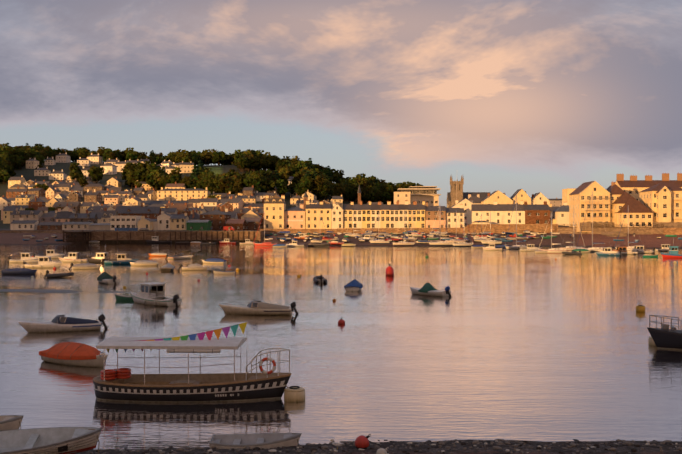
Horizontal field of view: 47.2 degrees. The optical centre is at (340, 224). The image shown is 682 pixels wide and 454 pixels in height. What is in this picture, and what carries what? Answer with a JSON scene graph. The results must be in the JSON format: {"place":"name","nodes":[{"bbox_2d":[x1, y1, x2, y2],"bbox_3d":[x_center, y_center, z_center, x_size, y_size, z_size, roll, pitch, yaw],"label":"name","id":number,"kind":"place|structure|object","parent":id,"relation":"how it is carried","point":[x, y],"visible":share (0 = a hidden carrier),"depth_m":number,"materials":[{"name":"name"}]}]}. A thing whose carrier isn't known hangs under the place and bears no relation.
{"place":"outdoors","nodes":[
{"label":"outdoors","id":0,"kind":"place"},
{"bbox_2d":[0,289,125,292],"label":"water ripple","id":1,"kind":"structure","parent":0,"point":[38,290],"depth_m":85.82,"materials":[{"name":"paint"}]},
{"bbox_2d":[0,243,681,449],"bbox_3d":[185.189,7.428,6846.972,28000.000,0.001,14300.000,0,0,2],"label":"water","id":2,"kind":"structure","parent":0,"point":[504,344],"depth_m":48.98,"materials":[{"name":"grey liquid"}]},
{"bbox_2d":[0,415,23,430],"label":"rowboat","id":3,"kind":"object","parent":2,"relation":"on","point":[10,422],"depth_m":27.70,"materials":[{"name":"paint"}]},
{"bbox_2d":[1,268,36,273],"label":"navy boat","id":4,"kind":"object","parent":2,"relation":"on","point":[19,271],"visible":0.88,"depth_m":115.39,"materials":[{"name":"paint"}]},
{"bbox_2d":[7,253,37,262],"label":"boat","id":5,"kind":"object","parent":2,"relation":"on","point":[27,257],"visible":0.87,"depth_m":149.77,"materials":[{"name":"paint"}]},
{"bbox_2d":[23,256,62,267],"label":"white cruiser","id":6,"kind":"object","parent":2,"relation":"on","point":[45,262],"visible":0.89,"depth_m":132.13,"materials":[{"name":"paint"}]},
{"bbox_2d":[33,250,64,258],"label":"white cruiser","id":7,"kind":"object","parent":2,"relation":"on","point":[53,254],"visible":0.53,"depth_m":167.80,"materials":[{"name":"paint"}]},
{"bbox_2d":[44,270,73,277],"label":"boat","id":8,"kind":"object","parent":2,"relation":"on","point":[47,275],"visible":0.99,"depth_m":108.98,"materials":[{"name":"paint"}]},
{"bbox_2d":[18,314,108,332],"bbox_3d":[-19.227,7.043,54.358,6.090,1.410,1.784,0,0,-24],"label":"speedboat","id":9,"kind":"object","parent":2,"relation":"on","point":[60,323],"visible":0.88,"depth_m":53.71,"materials":[{"name":"paint"}]},
{"bbox_2d":[39,342,107,367],"bbox_3d":[-13.954,7.005,41.518,4.650,1.445,1.834,0,0,34],"label":"boat","id":10,"kind":"object","parent":2,"relation":"on","point":[74,354],"visible":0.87,"depth_m":40.90,"materials":[{"name":"fabric"}]},
{"bbox_2d":[58,252,90,261],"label":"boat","id":11,"kind":"object","parent":2,"relation":"on","point":[72,257],"visible":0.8,"depth_m":151.94,"materials":[{"name":"paint"}]},
{"bbox_2d":[69,263,100,268],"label":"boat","id":12,"kind":"object","parent":2,"relation":"on","point":[85,266],"visible":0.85,"depth_m":128.35,"materials":[{"name":"paint"}]},
{"bbox_2d":[87,252,116,262],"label":"motorboat","id":13,"kind":"object","parent":2,"relation":"on","point":[99,257],"visible":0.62,"depth_m":150.60,"materials":[{"name":"paint"}]},
{"bbox_2d":[97,272,120,283],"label":"boat","id":14,"kind":"object","parent":2,"relation":"on","point":[105,278],"visible":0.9,"depth_m":97.36,"materials":[{"name":"paint"}]},
{"bbox_2d":[102,254,138,263],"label":"motorboat","id":15,"kind":"object","parent":2,"relation":"on","point":[122,259],"visible":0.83,"depth_m":144.36,"materials":[{"name":"paint"}]},
{"bbox_2d":[115,294,132,300],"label":"boat","id":16,"kind":"object","parent":2,"relation":"on","point":[123,297],"visible":0.52,"depth_m":76.02,"materials":[{"name":"paint"}]},
{"bbox_2d":[130,260,157,265],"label":"boat","id":17,"kind":"object","parent":2,"relation":"on","point":[145,263],"visible":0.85,"depth_m":138.79,"materials":[{"name":"paint"}]},
{"bbox_2d":[130,282,181,306],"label":"motorboat","id":18,"kind":"object","parent":2,"relation":"on","point":[155,295],"visible":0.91,"depth_m":72.15,"materials":[{"name":"paint"}]},
{"bbox_2d":[148,252,166,256],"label":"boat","id":19,"kind":"object","parent":2,"relation":"on","point":[160,254],"visible":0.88,"depth_m":178.55,"materials":[{"name":"paint"}]},
{"bbox_2d":[146,236,171,242],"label":"boat","id":20,"kind":"object","parent":2,"relation":"on","point":[155,239],"visible":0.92,"depth_m":303.93,"materials":[{"name":"paint"}]},
{"bbox_2d":[160,263,174,270],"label":"covered boat","id":21,"kind":"object","parent":2,"relation":"on","point":[168,267],"visible":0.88,"depth_m":123.34,"materials":[{"name":"paint"}]},
{"bbox_2d":[166,254,192,258],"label":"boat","id":22,"kind":"object","parent":2,"relation":"on","point":[179,256],"visible":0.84,"depth_m":165.31,"materials":[{"name":"paint"}]},
{"bbox_2d":[93,322,291,402],"bbox_3d":[-6.328,6.051,33.330,8.461,3.755,2.652,0,0,2],"label":"boat","id":23,"kind":"object","parent":2,"relation":"on","point":[122,384],"visible":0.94,"depth_m":32.65,"materials":[{"name":"paint"}]},
{"bbox_2d":[178,263,207,270],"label":"boat","id":24,"kind":"object","parent":2,"relation":"on","point":[197,266],"visible":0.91,"depth_m":125.20,"materials":[{"name":"paint"}]},
{"bbox_2d":[202,258,226,263],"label":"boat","id":25,"kind":"object","parent":2,"relation":"on","point":[214,261],"visible":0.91,"depth_m":146.39,"materials":[{"name":"paint"}]},
{"bbox_2d":[213,270,234,273],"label":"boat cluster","id":26,"kind":"object","parent":2,"relation":"on","point":[223,272],"visible":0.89,"depth_m":115.48,"materials":[{"name":"paint"}]},
{"bbox_2d":[209,433,301,449],"bbox_3d":[-2.763,7.222,25.505,2.953,0.814,0.989,0,6,0],"label":"rowboat","id":27,"kind":"object","parent":2,"relation":"on","point":[253,440],"visible":0.68,"depth_m":25.57,"materials":[{"name":"paint"}]},
{"bbox_2d":[219,300,299,314],"bbox_3d":[-6.743,7.043,64.449,6.790,1.410,2.050,0,0,2],"label":"speedboat","id":28,"kind":"object","parent":2,"relation":"on","point":[256,307],"visible":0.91,"depth_m":63.74,"materials":[{"name":"paint"}]},
{"bbox_2d":[253,211,274,245],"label":"yacht","id":29,"kind":"object","parent":2,"relation":"on","point":[264,244],"visible":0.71,"depth_m":263.77,"materials":[{"name":"paint"}]},
{"bbox_2d":[284,384,304,401],"bbox_3d":[-1.958,7.123,32.995,0.898,1.111,0.900,0,0,-30],"label":"mooring buoy","id":30,"kind":"object","parent":2,"relation":"on","point":[294,393],"visible":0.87,"depth_m":32.65,"materials":[{"name":"paint"}]},
{"bbox_2d":[286,241,305,246],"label":"cabin boat","id":31,"kind":"object","parent":2,"relation":"on","point":[293,244],"visible":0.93,"depth_m":255.61,"materials":[{"name":"paint"}]},
{"bbox_2d":[308,217,330,246],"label":"yacht","id":32,"kind":"object","parent":2,"relation":"on","point":[316,244],"visible":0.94,"depth_m":259.19,"materials":[{"name":"paint"}]},
{"bbox_2d":[313,275,326,283],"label":"boat","id":33,"kind":"object","parent":2,"relation":"on","point":[319,279],"visible":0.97,"depth_m":98.32,"materials":[{"name":"paint"}]},
{"bbox_2d":[344,279,362,291],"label":"covered boat","id":34,"kind":"object","parent":2,"relation":"on","point":[354,285],"visible":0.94,"depth_m":86.00,"materials":[{"name":"fabric"}]},
{"bbox_2d":[369,212,389,243],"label":"yacht","id":35,"kind":"object","parent":2,"relation":"on","point":[378,241],"visible":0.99,"depth_m":270.49,"materials":[{"name":"paint"}]},
{"bbox_2d":[385,262,393,275],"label":"buoy","id":36,"kind":"object","parent":2,"relation":"in","point":[389,270],"visible":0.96,"depth_m":111.91,"materials":[{"name":"paint"}]},
{"bbox_2d":[393,212,415,245],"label":"yacht","id":37,"kind":"object","parent":2,"relation":"on","point":[402,243],"visible":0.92,"depth_m":262.20,"materials":[{"name":"paint"}]},
{"bbox_2d":[410,283,450,296],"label":"covered motorboat","id":38,"kind":"object","parent":2,"relation":"on","point":[427,289],"visible":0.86,"depth_m":80.91,"materials":[{"name":"paint"}]},
{"bbox_2d":[428,205,454,245],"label":"yacht","id":39,"kind":"object","parent":2,"relation":"on","point":[443,243],"visible":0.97,"depth_m":261.92,"materials":[{"name":"paint"}]},
{"bbox_2d":[445,220,465,242],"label":"yacht","id":40,"kind":"object","parent":2,"relation":"on","point":[456,241],"visible":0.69,"depth_m":269.62,"materials":[{"name":"paint"}]},
{"bbox_2d":[453,215,473,246],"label":"yacht","id":41,"kind":"object","parent":2,"relation":"on","point":[462,244],"visible":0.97,"depth_m":257.90,"materials":[{"name":"paint"}]},
{"bbox_2d":[481,212,501,244],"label":"yacht","id":42,"kind":"object","parent":2,"relation":"on","point":[495,242],"visible":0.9,"depth_m":265.47,"materials":[{"name":"paint"}]},
{"bbox_2d":[482,244,503,250],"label":"cabin boat","id":43,"kind":"object","parent":2,"relation":"on","point":[490,247],"visible":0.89,"depth_m":219.70,"materials":[{"name":"paint"}]},
{"bbox_2d":[505,193,526,248],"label":"yacht","id":44,"kind":"object","parent":2,"relation":"on","point":[516,246],"visible":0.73,"depth_m":231.08,"materials":[{"name":"paint"}]},
{"bbox_2d":[518,244,540,250],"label":"cabin boat","id":45,"kind":"object","parent":2,"relation":"on","point":[530,247],"visible":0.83,"depth_m":214.12,"materials":[{"name":"paint"}]},
{"bbox_2d":[538,213,566,252],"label":"yacht","id":46,"kind":"object","parent":2,"relation":"on","point":[554,250],"visible":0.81,"depth_m":200.01,"materials":[{"name":"paint"}]},
{"bbox_2d":[560,211,584,250],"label":"yacht","id":47,"kind":"object","parent":2,"relation":"on","point":[570,248],"visible":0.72,"depth_m":219.09,"materials":[{"name":"paint"}]},
{"bbox_2d":[576,191,611,251],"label":"yacht","id":48,"kind":"object","parent":2,"relation":"on","point":[595,249],"visible":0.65,"depth_m":209.52,"materials":[{"name":"paint"}]},
{"bbox_2d":[596,247,621,255],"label":"cabin boat","id":49,"kind":"object","parent":2,"relation":"on","point":[606,251],"visible":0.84,"depth_m":182.96,"materials":[{"name":"paint"}]},
{"bbox_2d":[611,246,638,254],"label":"cabin boat","id":50,"kind":"object","parent":2,"relation":"on","point":[623,250],"visible":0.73,"depth_m":190.38,"materials":[{"name":"paint"}]},
{"bbox_2d":[615,208,641,249],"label":"yacht","id":51,"kind":"object","parent":2,"relation":"on","point":[630,247],"visible":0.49,"depth_m":219.40,"materials":[{"name":"paint"}]},
{"bbox_2d":[627,246,653,252],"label":"cabin boat","id":52,"kind":"object","parent":2,"relation":"on","point":[639,248],"visible":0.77,"depth_m":198.88,"materials":[{"name":"paint"}]},
{"bbox_2d":[653,244,670,250],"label":"cabin boat","id":53,"kind":"object","parent":2,"relation":"on","point":[665,247],"visible":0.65,"depth_m":213.02,"materials":[{"name":"paint"}]},
{"bbox_2d":[647,315,681,349],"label":"fishing boat","id":54,"kind":"object","parent":2,"relation":"on","point":[664,336],"visible":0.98,"depth_m":46.27,"materials":[{"name":"paint"}]},
{"bbox_2d":[660,236,681,257],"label":"fishing boat","id":55,"kind":"object","parent":2,"relation":"on","point":[673,251],"visible":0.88,"depth_m":170.31,"materials":[{"name":"paint"}]},
{"bbox_2d":[0,162,681,453],"bbox_3d":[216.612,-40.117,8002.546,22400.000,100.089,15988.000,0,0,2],"label":"ground","id":56,"kind":"structure","parent":0,"point":[650,241],"depth_m":276.19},
{"bbox_2d":[0,169,10,183],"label":"tree","id":57,"kind":"object","parent":56,"relation":"on","point":[5,175],"visible":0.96,"depth_m":750.32,"materials":[{"name":"green plant"}]},
{"bbox_2d":[12,149,26,167],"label":"tree","id":58,"kind":"object","parent":56,"relation":"on","point":[19,153],"visible":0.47,"depth_m":897.47,"materials":[{"name":"green plant"}]},
{"bbox_2d":[31,183,48,190],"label":"tree","id":59,"kind":"object","parent":56,"relation":"on","point":[44,187],"visible":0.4,"depth_m":658.31,"materials":[{"name":"green plant"}]},
{"bbox_2d":[69,163,80,171],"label":"tree","id":60,"kind":"object","parent":56,"relation":"on","point":[74,167],"visible":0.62,"depth_m":750.06,"materials":[{"name":"green plant"}]},
{"bbox_2d":[68,170,82,181],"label":"tree","id":61,"kind":"object","parent":56,"relation":"on","point":[74,174],"visible":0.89,"depth_m":745.27,"materials":[{"name":"green plant"}]},
{"bbox_2d":[63,230,88,243],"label":"timber pier","id":62,"kind":"structure","parent":56,"relation":"on","point":[75,236],"depth_m":298.25,"materials":[{"name":"paint"}]},
{"bbox_2d":[8,175,153,190],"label":"town houses","id":63,"kind":"structure","parent":56,"relation":"on","point":[111,182],"depth_m":716.71,"materials":[{"name":"paint"}]},
{"bbox_2d":[79,177,88,186],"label":"tree","id":64,"kind":"object","parent":56,"relation":"on","point":[82,180],"visible":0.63,"depth_m":679.90,"materials":[{"name":"green plant"}]},
{"bbox_2d":[78,150,90,158],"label":"tree","id":65,"kind":"object","parent":56,"relation":"on","point":[84,153],"visible":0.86,"depth_m":980.87,"materials":[{"name":"green plant"}]},
{"bbox_2d":[87,165,104,182],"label":"tree","id":66,"kind":"object","parent":56,"relation":"on","point":[94,169],"visible":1,"depth_m":754.99,"materials":[{"name":"green plant"}]},
{"bbox_2d":[124,163,136,185],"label":"tree","id":67,"kind":"object","parent":56,"relation":"on","point":[129,167],"visible":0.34,"depth_m":744.16,"materials":[{"name":"green plant"}]},
{"bbox_2d":[1,196,263,228],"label":"town houses","id":68,"kind":"structure","parent":56,"relation":"on","point":[234,208],"depth_m":414.75,"materials":[{"name":"stone"}]},
{"bbox_2d":[126,151,139,159],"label":"tree","id":69,"kind":"object","parent":56,"relation":"on","point":[132,156],"visible":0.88,"depth_m":961.92,"materials":[{"name":"green plant"}]},
{"bbox_2d":[134,167,147,181],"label":"tree","id":70,"kind":"object","parent":56,"relation":"on","point":[138,172],"visible":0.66,"depth_m":730.16,"materials":[{"name":"green plant"}]},
{"bbox_2d":[146,163,159,190],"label":"tree","id":71,"kind":"object","parent":56,"relation":"on","point":[150,169],"visible":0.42,"depth_m":721.65,"materials":[{"name":"green plant"}]},
{"bbox_2d":[146,175,160,190],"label":"tree","id":72,"kind":"object","parent":56,"relation":"on","point":[150,184],"visible":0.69,"depth_m":710.25,"materials":[{"name":"green plant"}]},
{"bbox_2d":[26,153,293,184],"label":"houses","id":73,"kind":"structure","parent":56,"relation":"on","point":[112,166],"depth_m":887.99,"materials":[{"name":"paint"}]},
{"bbox_2d":[153,173,168,185],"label":"tree","id":74,"kind":"object","parent":56,"relation":"on","point":[158,179],"visible":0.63,"depth_m":709.58,"materials":[{"name":"green plant"}]},
{"bbox_2d":[164,174,179,186],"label":"tree","id":75,"kind":"object","parent":56,"relation":"on","point":[172,180],"visible":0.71,"depth_m":698.85,"materials":[{"name":"green plant"}]},
{"bbox_2d":[80,230,269,242],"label":"pier","id":76,"kind":"structure","parent":56,"relation":"on","point":[117,236],"depth_m":307.37,"materials":[{"name":"stone"}]},
{"bbox_2d":[115,226,234,230],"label":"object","id":77,"kind":"object","parent":76,"relation":"on","point":[225,228],"visible":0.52,"depth_m":314.04,"materials":[{"name":"paint"}]},
{"bbox_2d":[10,185,360,230],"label":"houses","id":78,"kind":"structure","parent":56,"relation":"on","point":[215,220],"depth_m":354.35,"materials":[{"name":"stone"}]},
{"bbox_2d":[0,182,382,209],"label":"town houses","id":79,"kind":"structure","parent":56,"relation":"on","point":[19,193],"depth_m":644.75,"materials":[{"name":"paint"}]},
{"bbox_2d":[186,165,199,188],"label":"tree","id":80,"kind":"object","parent":56,"relation":"on","point":[195,173],"visible":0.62,"depth_m":687.86,"materials":[{"name":"green plant"}]},
{"bbox_2d":[199,152,212,165],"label":"tree","id":81,"kind":"object","parent":56,"relation":"on","point":[205,157],"visible":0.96,"depth_m":1013.81,"materials":[{"name":"green plant"}]},
{"bbox_2d":[199,167,214,183],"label":"tree","id":82,"kind":"object","parent":56,"relation":"on","point":[206,172],"visible":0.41,"depth_m":691.71,"materials":[{"name":"green plant"}]},
{"bbox_2d":[203,173,222,186],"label":"tree","id":83,"kind":"object","parent":56,"relation":"on","point":[210,179],"visible":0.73,"depth_m":676.13,"materials":[{"name":"green plant"}]},
{"bbox_2d":[212,151,227,165],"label":"tree","id":84,"kind":"object","parent":56,"relation":"on","point":[219,156],"visible":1,"depth_m":1012.92,"materials":[{"name":"green plant"}]},
{"bbox_2d":[216,175,236,191],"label":"tree","id":85,"kind":"object","parent":56,"relation":"on","point":[230,186],"visible":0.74,"depth_m":670.82,"materials":[{"name":"green plant"}]},
{"bbox_2d":[219,177,233,190],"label":"tree","id":86,"kind":"object","parent":56,"relation":"on","point":[223,185],"visible":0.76,"depth_m":668.07,"materials":[{"name":"green plant"}]},
{"bbox_2d":[232,179,242,194],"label":"tree","id":87,"kind":"object","parent":56,"relation":"on","point":[238,183],"visible":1,"depth_m":668.72,"materials":[{"name":"green plant"}]},
{"bbox_2d":[234,149,244,170],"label":"tree","id":88,"kind":"object","parent":56,"relation":"on","point":[239,155],"visible":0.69,"depth_m":898.89,"materials":[{"name":"green plant"}]},
{"bbox_2d":[235,158,251,171],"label":"tree","id":89,"kind":"object","parent":56,"relation":"on","point":[242,161],"visible":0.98,"depth_m":887.45,"materials":[{"name":"green plant"}]},
{"bbox_2d":[243,154,257,171],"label":"tree","id":90,"kind":"object","parent":56,"relation":"on","point":[251,157],"visible":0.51,"depth_m":907.31,"materials":[{"name":"green plant"}]},
{"bbox_2d":[242,173,265,189],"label":"tree","id":91,"kind":"object","parent":56,"relation":"on","point":[248,182],"visible":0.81,"depth_m":671.51,"materials":[{"name":"green plant"}]},
{"bbox_2d":[261,155,275,170],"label":"tree","id":92,"kind":"object","parent":56,"relation":"on","point":[268,158],"visible":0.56,"depth_m":963.32,"materials":[{"name":"green plant"}]},
{"bbox_2d":[261,178,276,191],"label":"tree","id":93,"kind":"object","parent":56,"relation":"on","point":[269,184],"visible":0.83,"depth_m":680.54,"materials":[{"name":"green plant"}]},
{"bbox_2d":[276,179,287,195],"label":"tree","id":94,"kind":"object","parent":56,"relation":"on","point":[283,190],"visible":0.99,"depth_m":686.88,"materials":[{"name":"green plant"}]},
{"bbox_2d":[274,168,289,195],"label":"tree","id":95,"kind":"object","parent":56,"relation":"on","point":[282,174],"visible":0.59,"depth_m":708.09,"materials":[{"name":"green plant"}]},
{"bbox_2d":[296,178,311,193],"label":"tree","id":96,"kind":"object","parent":56,"relation":"on","point":[304,183],"visible":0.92,"depth_m":690.36,"materials":[{"name":"green plant"}]},
{"bbox_2d":[314,175,324,199],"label":"tree","id":97,"kind":"object","parent":56,"relation":"on","point":[319,180],"visible":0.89,"depth_m":697.69,"materials":[{"name":"green plant"}]},
{"bbox_2d":[316,184,330,199],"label":"tree","id":98,"kind":"object","parent":56,"relation":"on","point":[325,188],"visible":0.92,"depth_m":697.74,"materials":[{"name":"green plant"}]},
{"bbox_2d":[329,183,345,194],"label":"tree","id":99,"kind":"object","parent":56,"relation":"on","point":[337,188],"visible":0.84,"depth_m":722.90,"materials":[{"name":"green plant"}]},
{"bbox_2d":[0,224,681,236],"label":"sea wall and slipway","id":100,"kind":"structure","parent":56,"relation":"on","point":[605,231],"depth_m":329.48,"materials":[{"name":"stone"}]},
{"bbox_2d":[345,213,362,236],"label":"yacht","id":101,"kind":"object","parent":56,"relation":"on","point":[353,235],"visible":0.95,"depth_m":302.47,"materials":[{"name":"paint"}]},
{"bbox_2d":[355,177,366,201],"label":"tree","id":102,"kind":"object","parent":56,"relation":"on","point":[362,182],"visible":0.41,"depth_m":773.91,"materials":[{"name":"green plant"}]},
{"bbox_2d":[355,434,370,448],"bbox_3d":[0.654,6.788,24.314,0.449,0.519,0.460,0,0,-37],"label":"red buoy","id":103,"kind":"object","parent":56,"relation":"on","point":[361,441],"visible":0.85,"depth_m":24.16,"materials":[{"name":"paint"}]},
{"bbox_2d":[263,195,464,228],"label":"buildings","id":104,"kind":"structure","parent":56,"relation":"on","point":[278,215],"depth_m":351.71,"materials":[{"name":"paint"}]},
{"bbox_2d":[79,439,681,453],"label":"pebble shore","id":105,"kind":"structure","parent":56,"relation":"on","point":[499,445],"depth_m":24.64,"materials":[{"name":"grey gravel"},{"name":"seaweed"}]},
{"bbox_2d":[0,427,101,453],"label":"rowboat","id":106,"kind":"object","parent":105,"relation":"on","point":[62,440],"visible":1,"depth_m":22.96,"materials":[{"name":"paint"}]},
{"bbox_2d":[383,185,394,203],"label":"tree","id":107,"kind":"object","parent":56,"relation":"on","point":[389,188],"visible":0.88,"depth_m":793.64,"materials":[{"name":"green plant"}]},
{"bbox_2d":[394,175,490,207],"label":"building","id":108,"kind":"structure","parent":56,"relation":"on","point":[420,194],"depth_m":470.25,"materials":[{"name":"stone"}]},
{"bbox_2d":[450,188,576,226],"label":"buildings","id":109,"kind":"structure","parent":56,"relation":"on","point":[538,208],"depth_m":351.47,"materials":[{"name":"paint"}]},
{"bbox_2d":[569,172,681,231],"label":"buildings","id":110,"kind":"structure","parent":56,"relation":"on","point":[648,201],"depth_m":314.38,"materials":[{"name":"paint"}]},
{"bbox_2d":[0,0,681,206],"label":"sky","id":111,"kind":"structure","parent":0,"point":[547,97],"materials":[{"name":"grey"}]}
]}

